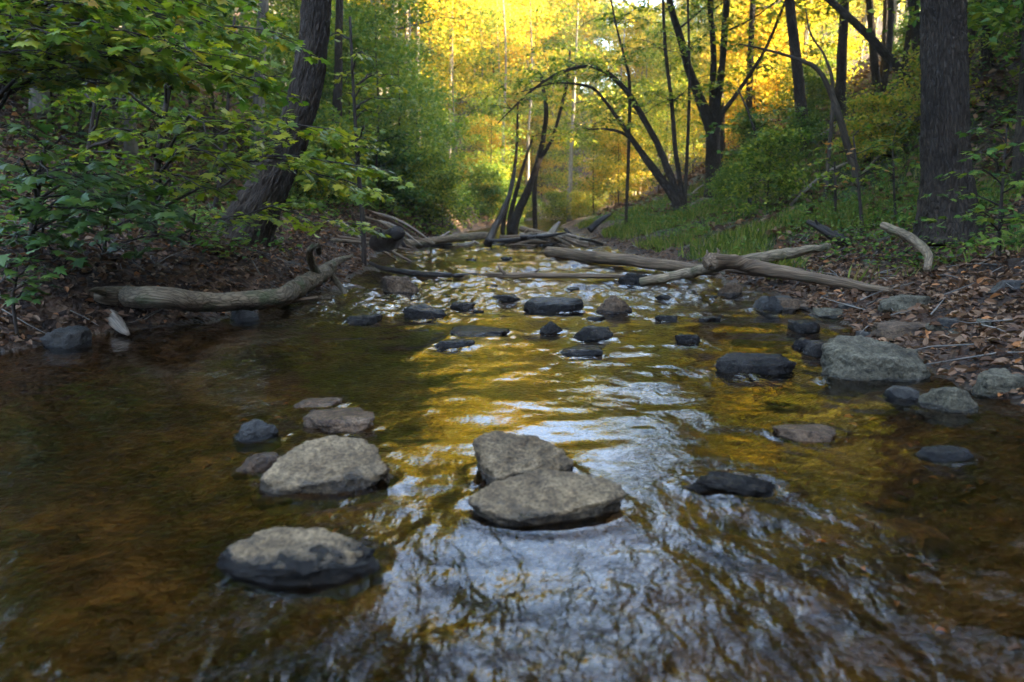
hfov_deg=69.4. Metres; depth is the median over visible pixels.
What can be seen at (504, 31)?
slender tree
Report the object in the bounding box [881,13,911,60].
shrub
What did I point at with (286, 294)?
fallen log
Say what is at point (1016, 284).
rock
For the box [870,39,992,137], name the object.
shrub
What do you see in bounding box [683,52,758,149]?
understorey tree
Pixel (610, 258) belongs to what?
fallen log
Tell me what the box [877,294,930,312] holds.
rock
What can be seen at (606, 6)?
tall tree
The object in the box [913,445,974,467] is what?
rock
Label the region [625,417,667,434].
cobble
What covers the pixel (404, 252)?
driftwood stick
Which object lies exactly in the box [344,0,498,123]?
tall tree
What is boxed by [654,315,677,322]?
stone
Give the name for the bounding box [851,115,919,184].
driftwood stick
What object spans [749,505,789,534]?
cobble
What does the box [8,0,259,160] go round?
understorey tree
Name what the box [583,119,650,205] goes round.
understorey tree
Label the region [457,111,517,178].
understorey tree
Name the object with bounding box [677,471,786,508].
rock
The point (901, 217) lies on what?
ground cover
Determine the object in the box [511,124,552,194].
understorey tree
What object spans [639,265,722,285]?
fallen log
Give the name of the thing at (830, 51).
understorey tree
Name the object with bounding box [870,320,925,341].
rock
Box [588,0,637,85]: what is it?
tall tree
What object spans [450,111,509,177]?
understorey tree
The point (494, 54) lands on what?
tall tree
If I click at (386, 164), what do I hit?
shrub
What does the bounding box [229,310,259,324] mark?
rock
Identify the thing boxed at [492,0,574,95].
tall tree
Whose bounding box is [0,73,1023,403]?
leaf litter
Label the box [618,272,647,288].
rock
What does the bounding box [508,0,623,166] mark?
tall tree
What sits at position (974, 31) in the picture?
tall tree
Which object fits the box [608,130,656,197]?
understorey tree
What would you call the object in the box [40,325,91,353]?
rock
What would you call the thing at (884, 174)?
maple sapling
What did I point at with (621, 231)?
grass
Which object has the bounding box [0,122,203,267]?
shrub
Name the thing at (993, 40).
understorey tree
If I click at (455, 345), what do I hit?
rock
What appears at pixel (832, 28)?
tall tree
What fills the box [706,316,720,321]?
stone
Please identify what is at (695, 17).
tall tree
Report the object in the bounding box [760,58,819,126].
understorey tree
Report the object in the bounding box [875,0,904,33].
tall tree
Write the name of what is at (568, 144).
understorey tree
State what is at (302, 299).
branch piece
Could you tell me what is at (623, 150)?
understorey tree
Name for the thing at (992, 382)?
rock
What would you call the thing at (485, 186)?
shrub
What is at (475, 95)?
slender tree
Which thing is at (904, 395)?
rock
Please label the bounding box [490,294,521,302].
rock
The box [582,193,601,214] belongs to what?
shrub
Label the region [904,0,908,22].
tall tree
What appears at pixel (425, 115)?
understorey tree
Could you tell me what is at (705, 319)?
stone
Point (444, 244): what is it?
driftwood stick
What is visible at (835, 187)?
maple sapling
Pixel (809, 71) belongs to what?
understorey tree
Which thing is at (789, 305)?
rock
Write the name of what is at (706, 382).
cobble
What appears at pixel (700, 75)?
understorey tree
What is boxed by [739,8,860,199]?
broken tree
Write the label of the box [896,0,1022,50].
understorey tree
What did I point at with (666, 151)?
understorey tree
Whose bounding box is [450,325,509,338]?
rock
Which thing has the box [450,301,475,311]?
rock
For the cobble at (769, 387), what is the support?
on the ground at (124, 524)
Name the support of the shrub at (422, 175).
on the ground at (124, 524)
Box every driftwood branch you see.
[369,262,477,277]
[477,264,648,278]
[880,222,932,271]
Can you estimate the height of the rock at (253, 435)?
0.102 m
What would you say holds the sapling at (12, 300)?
on the ground at (124, 524)
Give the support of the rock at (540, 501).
on the water
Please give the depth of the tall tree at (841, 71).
16.06 m
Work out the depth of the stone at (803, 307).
5.99 m
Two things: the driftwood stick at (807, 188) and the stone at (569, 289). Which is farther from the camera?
the driftwood stick at (807, 188)
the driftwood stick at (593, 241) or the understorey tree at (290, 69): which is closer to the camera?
the driftwood stick at (593, 241)
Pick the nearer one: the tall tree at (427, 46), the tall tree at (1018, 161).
the tall tree at (1018, 161)
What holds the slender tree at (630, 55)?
on the ground at (124, 524)
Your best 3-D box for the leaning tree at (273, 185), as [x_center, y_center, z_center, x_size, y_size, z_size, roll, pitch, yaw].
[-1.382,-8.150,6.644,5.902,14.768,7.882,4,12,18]
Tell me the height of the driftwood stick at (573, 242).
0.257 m
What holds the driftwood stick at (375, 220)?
on the ground at (124, 524)
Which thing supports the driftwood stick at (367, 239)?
on the ground at (124, 524)
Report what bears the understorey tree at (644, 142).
on the ground at (124, 524)
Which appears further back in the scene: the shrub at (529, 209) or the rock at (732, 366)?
the shrub at (529, 209)
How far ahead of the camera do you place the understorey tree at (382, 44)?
14.12 m
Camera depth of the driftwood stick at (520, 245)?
13.47 m
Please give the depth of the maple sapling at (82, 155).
7.05 m
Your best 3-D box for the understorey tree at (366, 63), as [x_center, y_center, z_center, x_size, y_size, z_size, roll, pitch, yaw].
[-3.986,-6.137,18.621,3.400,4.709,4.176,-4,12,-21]
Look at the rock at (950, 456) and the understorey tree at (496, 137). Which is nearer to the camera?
the rock at (950, 456)
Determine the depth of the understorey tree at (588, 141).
26.74 m
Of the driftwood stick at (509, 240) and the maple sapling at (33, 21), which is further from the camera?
the driftwood stick at (509, 240)
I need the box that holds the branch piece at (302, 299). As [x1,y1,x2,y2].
[231,296,317,312]
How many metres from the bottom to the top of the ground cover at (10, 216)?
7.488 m
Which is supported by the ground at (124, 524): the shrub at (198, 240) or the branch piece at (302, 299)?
the shrub at (198, 240)
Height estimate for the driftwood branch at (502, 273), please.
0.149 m
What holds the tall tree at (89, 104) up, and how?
on the ground at (124, 524)
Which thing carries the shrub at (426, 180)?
on the ground at (124, 524)
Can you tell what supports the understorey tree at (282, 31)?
on the ground at (124, 524)
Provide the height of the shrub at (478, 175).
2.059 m
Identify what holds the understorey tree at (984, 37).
on the ground at (124, 524)
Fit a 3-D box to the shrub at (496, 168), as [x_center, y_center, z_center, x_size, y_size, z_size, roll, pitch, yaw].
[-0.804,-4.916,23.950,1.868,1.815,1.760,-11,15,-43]
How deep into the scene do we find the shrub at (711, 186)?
14.60 m
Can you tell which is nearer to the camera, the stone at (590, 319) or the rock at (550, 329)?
the rock at (550, 329)
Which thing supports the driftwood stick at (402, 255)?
on the ground at (124, 524)
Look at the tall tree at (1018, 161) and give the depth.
8.27 m
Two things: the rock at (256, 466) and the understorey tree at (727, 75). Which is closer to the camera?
the rock at (256, 466)
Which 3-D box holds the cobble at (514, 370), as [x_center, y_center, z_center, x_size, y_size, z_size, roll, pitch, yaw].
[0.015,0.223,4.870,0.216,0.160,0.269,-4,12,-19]
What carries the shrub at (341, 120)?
on the ground at (124, 524)
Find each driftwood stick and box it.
[322,219,360,238]
[330,238,423,269]
[336,235,396,259]
[356,213,416,248]
[366,238,425,254]
[367,209,420,238]
[368,211,434,243]
[368,220,421,245]
[377,253,429,262]
[378,229,435,245]
[386,250,456,263]
[396,247,430,255]
[433,243,452,245]
[458,241,474,246]
[464,242,483,252]
[476,243,507,250]
[489,236,535,242]
[499,231,542,238]
[505,244,535,246]
[514,240,549,243]
[520,232,566,238]
[537,233,561,237]
[539,240,561,247]
[550,240,579,249]
[553,237,578,249]
[561,237,590,246]
[564,233,582,237]
[579,237,605,245]
[690,198,712,206]
[784,171,837,203]
[790,161,847,205]
[799,129,835,166]
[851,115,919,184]
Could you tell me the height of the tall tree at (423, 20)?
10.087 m
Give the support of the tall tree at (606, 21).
on the ground at (124, 524)
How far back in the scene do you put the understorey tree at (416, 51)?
16.05 m
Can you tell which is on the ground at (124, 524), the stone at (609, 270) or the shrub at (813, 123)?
the shrub at (813, 123)
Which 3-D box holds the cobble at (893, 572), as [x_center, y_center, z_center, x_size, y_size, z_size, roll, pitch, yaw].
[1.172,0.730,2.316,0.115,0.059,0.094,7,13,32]
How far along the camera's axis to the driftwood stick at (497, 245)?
13.67 m
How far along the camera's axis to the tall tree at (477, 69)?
43.62 m
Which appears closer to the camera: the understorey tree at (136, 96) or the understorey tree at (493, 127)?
the understorey tree at (136, 96)
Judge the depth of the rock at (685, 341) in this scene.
4.59 m
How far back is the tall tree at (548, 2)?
46.31 m
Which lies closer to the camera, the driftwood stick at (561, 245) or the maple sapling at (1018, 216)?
the maple sapling at (1018, 216)
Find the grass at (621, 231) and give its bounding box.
[572,119,1023,290]
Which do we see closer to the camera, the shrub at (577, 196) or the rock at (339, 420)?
the rock at (339, 420)
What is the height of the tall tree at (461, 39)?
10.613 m
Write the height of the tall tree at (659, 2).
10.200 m
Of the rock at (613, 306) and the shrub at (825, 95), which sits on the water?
the rock at (613, 306)
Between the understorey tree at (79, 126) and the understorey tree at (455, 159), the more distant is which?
the understorey tree at (455, 159)
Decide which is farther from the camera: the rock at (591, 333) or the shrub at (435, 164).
the shrub at (435, 164)
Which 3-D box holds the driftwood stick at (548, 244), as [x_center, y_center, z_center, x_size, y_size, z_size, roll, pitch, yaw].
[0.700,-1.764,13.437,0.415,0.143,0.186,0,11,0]
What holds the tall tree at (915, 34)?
on the ground at (124, 524)
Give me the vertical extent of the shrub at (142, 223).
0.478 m
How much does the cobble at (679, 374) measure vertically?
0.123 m
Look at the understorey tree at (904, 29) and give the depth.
17.00 m
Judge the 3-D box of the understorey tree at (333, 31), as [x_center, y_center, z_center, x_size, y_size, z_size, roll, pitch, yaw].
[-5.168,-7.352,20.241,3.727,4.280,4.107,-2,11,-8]
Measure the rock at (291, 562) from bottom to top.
0.102 m
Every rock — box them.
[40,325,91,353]
[213,527,391,600]
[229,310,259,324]
[231,452,278,479]
[233,419,281,451]
[250,435,399,514]
[293,397,341,411]
[303,407,374,434]
[344,314,382,324]
[382,276,419,300]
[403,303,448,322]
[433,338,474,352]
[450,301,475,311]
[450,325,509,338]
[468,467,626,536]
[472,430,573,490]
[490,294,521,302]
[521,297,584,316]
[537,321,562,336]
[560,345,602,361]
[573,325,612,342]
[593,295,634,320]
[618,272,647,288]
[675,334,702,348]
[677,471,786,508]
[714,352,795,382]
[717,283,742,298]
[753,296,782,318]
[772,424,836,447]
[776,297,799,314]
[787,319,819,333]
[790,337,809,351]
[802,340,827,357]
[809,308,842,321]
[817,335,931,400]
[863,259,887,267]
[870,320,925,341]
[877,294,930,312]
[882,385,919,405]
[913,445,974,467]
[914,387,980,424]
[937,318,958,329]
[945,327,961,334]
[971,368,1023,398]
[975,318,992,328]
[986,280,1023,293]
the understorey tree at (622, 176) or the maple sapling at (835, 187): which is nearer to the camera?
the maple sapling at (835, 187)
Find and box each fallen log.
[88,243,353,311]
[406,232,487,247]
[519,226,590,247]
[544,247,718,275]
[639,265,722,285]
[702,248,893,293]
[742,243,831,261]
[806,219,852,247]
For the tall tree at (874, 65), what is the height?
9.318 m
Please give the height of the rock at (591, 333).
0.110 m
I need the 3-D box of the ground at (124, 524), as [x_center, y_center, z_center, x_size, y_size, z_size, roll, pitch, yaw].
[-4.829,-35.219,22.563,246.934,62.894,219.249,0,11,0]
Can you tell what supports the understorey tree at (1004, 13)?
on the ground at (124, 524)
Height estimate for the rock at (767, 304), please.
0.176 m
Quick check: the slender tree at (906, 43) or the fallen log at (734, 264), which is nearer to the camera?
the fallen log at (734, 264)
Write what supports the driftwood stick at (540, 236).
on the driftwood stick at (509, 240)
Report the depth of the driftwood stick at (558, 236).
13.28 m
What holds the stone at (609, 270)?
in the water
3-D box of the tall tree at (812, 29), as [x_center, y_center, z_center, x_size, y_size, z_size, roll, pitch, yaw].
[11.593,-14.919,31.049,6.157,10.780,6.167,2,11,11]
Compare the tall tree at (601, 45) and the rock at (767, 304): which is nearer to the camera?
the rock at (767, 304)
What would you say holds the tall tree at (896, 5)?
on the ground at (124, 524)
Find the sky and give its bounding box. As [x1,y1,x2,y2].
[583,0,700,90]
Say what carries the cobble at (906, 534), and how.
on the ground at (124, 524)
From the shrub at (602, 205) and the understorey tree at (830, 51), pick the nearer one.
the understorey tree at (830, 51)
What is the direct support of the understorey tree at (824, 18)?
on the ground at (124, 524)
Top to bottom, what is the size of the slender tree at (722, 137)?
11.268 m
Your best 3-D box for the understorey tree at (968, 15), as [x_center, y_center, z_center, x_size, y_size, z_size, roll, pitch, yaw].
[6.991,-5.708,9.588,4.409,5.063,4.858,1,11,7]
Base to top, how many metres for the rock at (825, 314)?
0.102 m
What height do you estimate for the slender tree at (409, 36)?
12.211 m
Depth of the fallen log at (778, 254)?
7.29 m
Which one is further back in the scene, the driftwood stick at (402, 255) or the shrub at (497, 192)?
the shrub at (497, 192)
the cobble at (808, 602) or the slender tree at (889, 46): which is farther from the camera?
the slender tree at (889, 46)
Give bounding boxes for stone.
[458,289,466,293]
[466,259,476,262]
[473,310,483,314]
[485,284,497,289]
[500,257,513,260]
[565,287,579,292]
[586,316,604,323]
[602,268,614,271]
[654,294,672,300]
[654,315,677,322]
[698,316,711,322]
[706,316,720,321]
[709,296,717,300]
[775,295,790,297]
[799,304,812,310]
[822,325,850,334]
[838,303,856,309]
[856,330,871,336]
[925,323,944,330]
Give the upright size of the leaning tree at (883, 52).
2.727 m
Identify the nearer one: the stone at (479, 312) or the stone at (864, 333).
the stone at (864, 333)
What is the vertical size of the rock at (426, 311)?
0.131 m
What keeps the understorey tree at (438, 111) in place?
on the ground at (124, 524)
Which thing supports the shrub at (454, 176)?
on the ground at (124, 524)
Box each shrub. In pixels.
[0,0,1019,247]
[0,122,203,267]
[68,204,189,259]
[158,204,240,256]
[240,129,344,213]
[292,96,389,211]
[292,114,370,209]
[318,113,379,186]
[345,120,414,202]
[354,124,444,225]
[381,134,448,210]
[410,157,479,235]
[410,160,445,204]
[417,140,469,208]
[460,156,520,219]
[466,162,519,201]
[471,177,517,221]
[472,174,509,218]
[479,160,516,184]
[497,167,512,193]
[508,185,531,216]
[520,199,538,220]
[537,186,577,223]
[544,186,581,221]
[563,187,592,218]
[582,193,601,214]
[591,192,610,212]
[698,162,752,206]
[701,159,753,199]
[709,113,824,216]
[723,103,779,165]
[771,104,838,160]
[776,59,849,121]
[783,97,826,133]
[822,80,917,169]
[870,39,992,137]
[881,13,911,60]
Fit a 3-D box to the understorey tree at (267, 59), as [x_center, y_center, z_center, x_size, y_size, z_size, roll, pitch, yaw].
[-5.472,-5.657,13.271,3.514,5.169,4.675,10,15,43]
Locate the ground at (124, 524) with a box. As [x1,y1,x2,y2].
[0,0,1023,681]
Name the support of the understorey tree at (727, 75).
on the ground at (124, 524)
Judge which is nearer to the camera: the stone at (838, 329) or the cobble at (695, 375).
the cobble at (695, 375)
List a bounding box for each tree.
[0,0,271,144]
[0,5,148,118]
[5,0,349,191]
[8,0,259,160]
[28,1,51,123]
[62,0,292,36]
[80,10,219,41]
[86,18,100,118]
[101,0,291,118]
[118,0,297,152]
[122,24,139,164]
[203,0,293,101]
[211,0,331,249]
[222,0,398,130]
[233,0,368,130]
[246,22,358,139]
[248,0,268,176]
[265,0,466,206]
[266,1,381,110]
[278,9,430,190]
[285,0,442,77]
[286,2,429,165]
[321,1,409,133]
[332,0,345,201]
[342,0,481,202]
[342,64,394,119]
[343,0,461,109]
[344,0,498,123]
[357,5,453,117]
[370,33,464,151]
[373,59,478,172]
[381,0,472,134]
[383,0,493,56]
[389,12,469,66]
[392,66,486,168]
[399,0,522,162]
[400,0,484,134]
[403,6,483,95]
[408,1,415,145]
[415,1,420,145]
[420,2,461,169]
[421,0,551,163]
[425,9,516,118]
[435,0,542,154]
[447,92,547,191]
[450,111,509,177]
[456,0,740,225]
[457,7,496,157]
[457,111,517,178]
[461,114,521,180]
[463,0,546,165]
[472,0,594,183]
[473,0,526,154]
[478,33,618,234]
[482,95,536,181]
[484,103,544,175]
[487,0,578,152]
[489,103,539,184]
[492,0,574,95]
[497,0,570,183]
[499,0,661,220]
[501,102,564,189]
[505,1,604,172]
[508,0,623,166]
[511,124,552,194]
[515,108,578,198]
[523,113,585,192]
[524,0,610,113]
[541,90,639,213]
[543,124,585,190]
[556,0,635,159]
[556,78,668,203]
[565,111,659,197]
[568,0,610,128]
[575,0,620,94]
[576,106,651,202]
[577,111,646,207]
[580,0,683,194]
[580,5,676,194]
[582,119,651,205]
[583,0,662,201]
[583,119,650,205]
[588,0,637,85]
[604,0,654,195]
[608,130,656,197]
[609,90,704,190]
[618,10,708,177]
[620,0,686,194]
[625,19,707,189]
[632,0,699,128]
[636,0,905,202]
[640,79,728,179]
[642,64,732,173]
[648,0,702,180]
[654,60,768,167]
[670,38,770,161]
[672,0,786,147]
[673,0,718,81]
[675,30,764,144]
[678,0,707,44]
[679,1,783,130]
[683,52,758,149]
[684,0,827,53]
[684,21,779,144]
[692,0,817,142]
[696,0,813,153]
[699,0,802,131]
[704,13,835,120]
[719,3,724,166]
[725,55,783,124]
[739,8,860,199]
[745,0,835,93]
[755,0,881,103]
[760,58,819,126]
[762,42,851,120]
[763,20,827,111]
[767,0,900,68]
[784,0,812,153]
[789,45,856,110]
[800,0,905,46]
[803,4,807,66]
[806,0,811,50]
[814,0,882,60]
[825,0,920,121]
[830,0,881,56]
[834,0,848,121]
[866,0,880,90]
[866,0,1023,77]
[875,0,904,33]
[879,0,893,97]
[880,0,887,77]
[882,0,1023,63]
[886,0,1022,36]
[892,0,899,50]
[894,0,920,40]
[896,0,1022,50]
[900,18,910,90]
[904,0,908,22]
[907,0,920,86]
[907,0,1020,71]
[912,0,987,245]
[968,3,976,41]
[980,0,994,71]
[1010,6,1023,189]
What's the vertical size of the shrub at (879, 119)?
1.588 m
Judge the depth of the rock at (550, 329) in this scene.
5.00 m
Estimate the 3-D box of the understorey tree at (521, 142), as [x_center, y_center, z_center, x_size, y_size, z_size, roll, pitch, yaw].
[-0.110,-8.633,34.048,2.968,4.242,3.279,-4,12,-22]
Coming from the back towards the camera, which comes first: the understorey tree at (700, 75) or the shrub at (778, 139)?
the understorey tree at (700, 75)
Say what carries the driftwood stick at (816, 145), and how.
on the ground at (124, 524)
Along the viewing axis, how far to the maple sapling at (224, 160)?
5.79 m
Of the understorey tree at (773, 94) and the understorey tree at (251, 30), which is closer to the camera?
the understorey tree at (251, 30)
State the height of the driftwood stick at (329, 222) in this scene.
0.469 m
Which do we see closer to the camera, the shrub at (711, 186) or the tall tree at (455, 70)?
the shrub at (711, 186)
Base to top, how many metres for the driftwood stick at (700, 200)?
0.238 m
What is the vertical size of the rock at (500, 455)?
0.183 m
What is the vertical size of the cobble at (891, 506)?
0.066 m
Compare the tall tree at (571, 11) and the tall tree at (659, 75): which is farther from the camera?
the tall tree at (571, 11)
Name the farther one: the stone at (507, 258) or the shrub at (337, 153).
the shrub at (337, 153)
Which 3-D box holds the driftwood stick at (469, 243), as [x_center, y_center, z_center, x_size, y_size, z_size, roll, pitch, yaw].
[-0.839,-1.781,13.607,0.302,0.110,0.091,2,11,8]
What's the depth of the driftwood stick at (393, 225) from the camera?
12.85 m
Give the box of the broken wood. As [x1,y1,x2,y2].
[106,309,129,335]
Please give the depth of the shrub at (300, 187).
11.34 m
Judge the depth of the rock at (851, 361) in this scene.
3.65 m
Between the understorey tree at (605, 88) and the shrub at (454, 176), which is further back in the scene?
the understorey tree at (605, 88)
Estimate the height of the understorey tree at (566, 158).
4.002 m
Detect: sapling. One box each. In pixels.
[0,0,332,112]
[0,247,67,337]
[20,80,199,197]
[76,0,414,242]
[148,16,297,209]
[324,16,406,266]
[698,89,805,203]
[802,158,858,214]
[808,124,920,235]
[862,119,918,214]
[909,104,1023,255]
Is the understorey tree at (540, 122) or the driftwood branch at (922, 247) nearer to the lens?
the driftwood branch at (922, 247)
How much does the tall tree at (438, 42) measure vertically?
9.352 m
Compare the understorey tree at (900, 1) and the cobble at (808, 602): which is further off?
the understorey tree at (900, 1)
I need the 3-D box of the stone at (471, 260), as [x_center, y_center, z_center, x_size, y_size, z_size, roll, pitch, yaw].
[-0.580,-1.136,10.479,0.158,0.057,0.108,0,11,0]
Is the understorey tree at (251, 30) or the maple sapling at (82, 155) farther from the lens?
the understorey tree at (251, 30)
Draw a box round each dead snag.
[484,168,515,245]
[545,221,560,240]
[587,213,610,232]
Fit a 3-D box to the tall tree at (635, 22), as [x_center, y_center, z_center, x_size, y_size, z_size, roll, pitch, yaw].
[6.288,-11.814,37.373,5.192,9.822,4.875,-11,15,-43]
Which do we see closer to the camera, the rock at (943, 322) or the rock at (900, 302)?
the rock at (943, 322)
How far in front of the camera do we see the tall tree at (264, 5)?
10.90 m
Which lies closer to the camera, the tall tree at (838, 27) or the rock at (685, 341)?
the rock at (685, 341)
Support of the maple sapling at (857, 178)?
on the ground at (124, 524)
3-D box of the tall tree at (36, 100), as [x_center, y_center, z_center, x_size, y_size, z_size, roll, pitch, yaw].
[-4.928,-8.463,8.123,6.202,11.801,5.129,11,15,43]
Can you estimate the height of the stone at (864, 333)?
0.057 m
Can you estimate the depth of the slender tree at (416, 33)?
27.13 m
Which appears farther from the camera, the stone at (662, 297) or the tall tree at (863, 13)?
the tall tree at (863, 13)
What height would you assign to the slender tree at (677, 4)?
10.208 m
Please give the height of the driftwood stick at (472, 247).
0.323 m
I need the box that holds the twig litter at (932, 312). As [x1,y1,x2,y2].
[0,171,1023,364]
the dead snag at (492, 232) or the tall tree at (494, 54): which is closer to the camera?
the dead snag at (492, 232)
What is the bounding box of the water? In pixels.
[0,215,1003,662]
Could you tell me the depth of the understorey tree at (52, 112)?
9.53 m
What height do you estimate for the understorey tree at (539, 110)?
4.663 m
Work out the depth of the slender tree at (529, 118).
30.60 m
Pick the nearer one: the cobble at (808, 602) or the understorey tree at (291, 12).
the cobble at (808, 602)
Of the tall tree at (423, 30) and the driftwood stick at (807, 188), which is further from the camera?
the tall tree at (423, 30)
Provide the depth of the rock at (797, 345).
4.45 m
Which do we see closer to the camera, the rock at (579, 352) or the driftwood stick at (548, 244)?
the rock at (579, 352)
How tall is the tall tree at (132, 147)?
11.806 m
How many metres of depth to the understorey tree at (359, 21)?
15.55 m
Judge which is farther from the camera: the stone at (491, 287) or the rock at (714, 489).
the stone at (491, 287)
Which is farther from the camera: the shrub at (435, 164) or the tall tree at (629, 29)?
the tall tree at (629, 29)
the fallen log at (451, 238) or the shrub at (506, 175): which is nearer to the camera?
the fallen log at (451, 238)
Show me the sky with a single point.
(619, 0)
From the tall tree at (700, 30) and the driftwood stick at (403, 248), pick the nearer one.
the driftwood stick at (403, 248)
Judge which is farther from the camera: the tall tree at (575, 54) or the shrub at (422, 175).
the tall tree at (575, 54)
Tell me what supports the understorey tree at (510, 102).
on the ground at (124, 524)
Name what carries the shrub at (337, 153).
on the ground at (124, 524)
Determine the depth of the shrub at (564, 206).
26.89 m
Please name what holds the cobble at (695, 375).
on the ground at (124, 524)
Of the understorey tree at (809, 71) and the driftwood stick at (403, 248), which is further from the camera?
the understorey tree at (809, 71)
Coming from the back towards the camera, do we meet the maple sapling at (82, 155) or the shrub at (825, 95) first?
the shrub at (825, 95)
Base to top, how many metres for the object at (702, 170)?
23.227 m
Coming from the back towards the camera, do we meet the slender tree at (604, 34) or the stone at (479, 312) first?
the slender tree at (604, 34)
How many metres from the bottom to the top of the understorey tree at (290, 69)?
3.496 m
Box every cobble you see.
[499,361,530,379]
[588,402,612,414]
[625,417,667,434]
[670,430,705,443]
[671,368,691,381]
[687,369,711,382]
[697,377,724,387]
[703,366,716,377]
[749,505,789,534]
[751,381,781,395]
[782,588,831,617]
[865,562,905,582]
[873,518,950,551]
[874,498,908,514]
[919,537,958,559]
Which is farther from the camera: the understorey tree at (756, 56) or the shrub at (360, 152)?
the understorey tree at (756, 56)
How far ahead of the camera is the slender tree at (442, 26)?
27.89 m
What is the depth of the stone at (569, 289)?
7.21 m
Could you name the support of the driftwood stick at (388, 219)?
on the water
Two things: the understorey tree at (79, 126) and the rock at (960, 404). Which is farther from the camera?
the understorey tree at (79, 126)
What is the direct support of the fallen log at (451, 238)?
on the water
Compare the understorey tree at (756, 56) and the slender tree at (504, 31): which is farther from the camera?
the slender tree at (504, 31)
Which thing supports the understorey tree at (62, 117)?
on the ground at (124, 524)
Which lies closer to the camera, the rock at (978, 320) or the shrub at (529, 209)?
the rock at (978, 320)
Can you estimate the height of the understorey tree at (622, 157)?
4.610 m
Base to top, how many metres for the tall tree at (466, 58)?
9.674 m
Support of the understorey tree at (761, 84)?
on the ground at (124, 524)
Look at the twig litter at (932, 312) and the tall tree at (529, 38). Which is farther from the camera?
the tall tree at (529, 38)
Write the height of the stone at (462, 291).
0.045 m
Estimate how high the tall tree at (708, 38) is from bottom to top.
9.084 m
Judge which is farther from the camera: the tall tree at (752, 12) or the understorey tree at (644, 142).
the understorey tree at (644, 142)
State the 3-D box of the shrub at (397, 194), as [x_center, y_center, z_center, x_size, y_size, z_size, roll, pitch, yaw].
[-2.526,-3.400,15.119,2.063,2.127,2.188,-5,12,-22]
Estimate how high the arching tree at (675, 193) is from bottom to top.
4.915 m
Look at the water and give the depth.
7.21 m
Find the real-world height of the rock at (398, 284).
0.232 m
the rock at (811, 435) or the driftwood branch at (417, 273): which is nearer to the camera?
the rock at (811, 435)
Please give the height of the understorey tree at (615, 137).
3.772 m
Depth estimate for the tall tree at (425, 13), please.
26.28 m
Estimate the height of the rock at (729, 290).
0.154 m
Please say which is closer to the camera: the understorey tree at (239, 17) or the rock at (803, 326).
the rock at (803, 326)
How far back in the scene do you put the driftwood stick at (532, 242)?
13.44 m
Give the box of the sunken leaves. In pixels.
[0,313,1023,668]
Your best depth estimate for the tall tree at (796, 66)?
14.16 m
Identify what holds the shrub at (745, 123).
on the ground at (124, 524)
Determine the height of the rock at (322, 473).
0.160 m
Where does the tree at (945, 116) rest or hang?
on the ground at (124, 524)
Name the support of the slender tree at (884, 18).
on the ground at (124, 524)
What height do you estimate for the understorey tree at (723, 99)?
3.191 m
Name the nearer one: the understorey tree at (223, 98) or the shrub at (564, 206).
the understorey tree at (223, 98)
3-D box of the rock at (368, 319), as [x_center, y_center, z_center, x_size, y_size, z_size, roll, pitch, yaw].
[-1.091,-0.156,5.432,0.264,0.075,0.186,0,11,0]
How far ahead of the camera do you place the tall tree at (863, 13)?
30.60 m
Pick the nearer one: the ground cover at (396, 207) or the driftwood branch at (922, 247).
the driftwood branch at (922, 247)
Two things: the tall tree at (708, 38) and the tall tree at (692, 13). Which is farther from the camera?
the tall tree at (692, 13)
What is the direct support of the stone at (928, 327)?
on the ground at (124, 524)
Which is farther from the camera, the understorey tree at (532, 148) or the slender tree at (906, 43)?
the understorey tree at (532, 148)
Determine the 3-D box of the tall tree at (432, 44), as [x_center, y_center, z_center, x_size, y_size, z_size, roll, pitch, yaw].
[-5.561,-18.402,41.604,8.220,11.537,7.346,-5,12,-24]
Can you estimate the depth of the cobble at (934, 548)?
2.38 m
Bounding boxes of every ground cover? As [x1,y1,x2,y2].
[0,46,481,259]
[293,136,552,237]
[587,19,1023,269]
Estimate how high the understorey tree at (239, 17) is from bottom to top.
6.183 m
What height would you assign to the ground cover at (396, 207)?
3.952 m
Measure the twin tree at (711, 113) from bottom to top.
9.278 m
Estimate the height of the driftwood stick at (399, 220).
0.614 m
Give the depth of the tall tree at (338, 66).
13.23 m
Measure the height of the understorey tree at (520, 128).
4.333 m
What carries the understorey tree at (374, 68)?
on the ground at (124, 524)
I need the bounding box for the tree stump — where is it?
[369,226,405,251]
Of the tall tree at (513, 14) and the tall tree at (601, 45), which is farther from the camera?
the tall tree at (601, 45)
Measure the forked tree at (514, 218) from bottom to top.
4.947 m
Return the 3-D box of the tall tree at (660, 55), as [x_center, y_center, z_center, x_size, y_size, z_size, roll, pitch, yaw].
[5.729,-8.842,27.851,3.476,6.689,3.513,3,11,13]
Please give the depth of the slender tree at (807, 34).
23.01 m
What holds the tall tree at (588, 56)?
on the ground at (124, 524)
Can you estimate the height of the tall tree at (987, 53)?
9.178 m
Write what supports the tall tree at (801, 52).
on the ground at (124, 524)
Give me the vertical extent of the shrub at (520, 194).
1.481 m
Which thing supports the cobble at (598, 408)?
on the ground at (124, 524)
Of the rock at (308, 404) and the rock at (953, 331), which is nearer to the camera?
the rock at (308, 404)
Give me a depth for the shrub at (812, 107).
16.81 m
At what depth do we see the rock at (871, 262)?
7.36 m
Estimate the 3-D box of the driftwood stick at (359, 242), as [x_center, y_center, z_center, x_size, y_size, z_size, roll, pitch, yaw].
[-1.753,-1.142,9.744,1.254,0.462,0.045,-5,12,-24]

